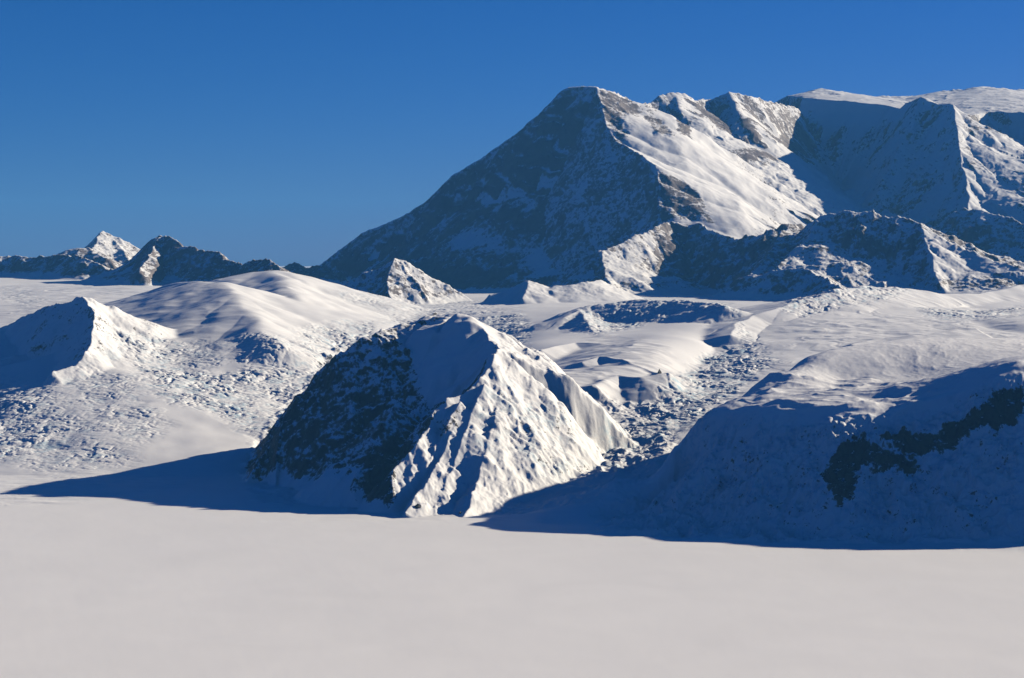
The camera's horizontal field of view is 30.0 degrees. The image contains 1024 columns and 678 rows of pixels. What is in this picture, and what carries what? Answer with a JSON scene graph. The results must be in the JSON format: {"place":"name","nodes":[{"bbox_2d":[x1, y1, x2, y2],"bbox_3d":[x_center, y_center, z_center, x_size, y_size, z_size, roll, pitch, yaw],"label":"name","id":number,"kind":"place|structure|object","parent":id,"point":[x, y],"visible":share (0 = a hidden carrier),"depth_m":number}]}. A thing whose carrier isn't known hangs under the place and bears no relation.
{"place":"outdoors","nodes":[
{"label":"outdoors","id":0,"kind":"place"},
{"bbox_2d":[0,247,122,279],"bbox_3d":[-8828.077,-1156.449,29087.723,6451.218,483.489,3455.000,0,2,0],"label":"peak","id":1,"kind":"structure","parent":0,"point":[79,263],"depth_m":28390.53},
{"bbox_2d":[0,297,175,384],"bbox_3d":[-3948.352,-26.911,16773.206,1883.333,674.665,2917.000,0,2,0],"label":"snow hill","id":2,"kind":"structure","parent":0,"point":[83,337],"depth_m":16686.49},
{"bbox_2d":[85,231,139,264],"bbox_3d":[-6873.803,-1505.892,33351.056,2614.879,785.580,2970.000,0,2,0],"label":"peak","id":3,"kind":"structure","parent":0,"point":[119,250],"depth_m":33530.11},
{"bbox_2d":[80,235,291,285],"bbox_3d":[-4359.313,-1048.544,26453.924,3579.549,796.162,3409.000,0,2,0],"label":"peak","id":4,"kind":"structure","parent":0,"point":[162,260],"depth_m":26077.35},
{"bbox_2d":[282,262,348,284],"bbox_3d":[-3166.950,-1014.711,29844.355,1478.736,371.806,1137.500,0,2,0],"label":"peak","id":5,"kind":"structure","parent":0,"point":[327,274],"depth_m":29729.02},
{"bbox_2d":[343,258,472,304],"bbox_3d":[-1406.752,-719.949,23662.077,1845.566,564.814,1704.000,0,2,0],"label":"peak","id":6,"kind":"structure","parent":0,"point":[401,280],"depth_m":23590.59},
{"bbox_2d":[242,313,638,517],"bbox_3d":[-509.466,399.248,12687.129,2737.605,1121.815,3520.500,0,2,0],"label":"rocky hill","id":7,"kind":"structure","parent":0,"point":[445,414],"depth_m":12220.40},
{"bbox_2d":[0,471,1023,677],"bbox_3d":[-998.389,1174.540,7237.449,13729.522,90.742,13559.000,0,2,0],"label":"snowfield","id":8,"kind":"structure","parent":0,"point":[224,574],"depth_m":8478.04},
{"bbox_2d":[0,266,1023,544],"bbox_3d":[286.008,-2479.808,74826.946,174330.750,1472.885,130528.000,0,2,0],"label":"glacier","id":9,"kind":"object","parent":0,"point":[232,372],"visible":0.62,"depth_m":16286.55},
{"bbox_2d":[0,0,1023,265],"label":"sky","id":10,"kind":"structure","parent":0,"point":[283,132]},
{"bbox_2d":[480,280,642,303],"bbox_3d":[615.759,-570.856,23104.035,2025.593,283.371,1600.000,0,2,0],"label":"snow hummock","id":11,"kind":"object","parent":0,"point":[528,292],"visible":1,"depth_m":22787.07},
{"bbox_2d":[319,86,870,291],"bbox_3d":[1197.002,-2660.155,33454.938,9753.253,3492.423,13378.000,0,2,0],"label":"mountain","id":12,"kind":"structure","parent":0,"point":[566,180],"depth_m":30280.55},
{"bbox_2d":[548,221,803,295],"bbox_3d":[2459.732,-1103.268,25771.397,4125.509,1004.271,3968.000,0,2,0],"label":"ridge","id":13,"kind":"structure","parent":0,"point":[672,258],"depth_m":25659.80},
{"bbox_2d":[520,337,1023,542],"bbox_3d":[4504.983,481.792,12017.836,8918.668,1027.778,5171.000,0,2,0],"label":"snow massif","id":14,"kind":"structure","parent":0,"point":[893,440],"depth_m":10734.33},
{"bbox_2d":[709,267,845,299],"bbox_3d":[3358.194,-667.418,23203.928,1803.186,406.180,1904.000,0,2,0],"label":"ridge","id":15,"kind":"structure","parent":0,"point":[788,284],"depth_m":23256.98},
{"bbox_2d":[771,210,1023,293],"bbox_3d":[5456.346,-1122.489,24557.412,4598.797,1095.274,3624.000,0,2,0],"label":"peak","id":16,"kind":"structure","parent":0,"point":[848,249],"depth_m":24087.18},
{"bbox_2d":[777,86,1023,228],"bbox_3d":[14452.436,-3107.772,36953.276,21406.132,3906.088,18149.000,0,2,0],"label":"mountain","id":17,"kind":"structure","parent":0,"point":[932,160],"depth_m":33071.78},
{"bbox_2d":[933,208,1023,262],"bbox_3d":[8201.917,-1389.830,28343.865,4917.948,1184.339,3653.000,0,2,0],"label":"mountain","id":18,"kind":"structure","parent":0,"point":[990,233],"depth_m":28889.57}
]}

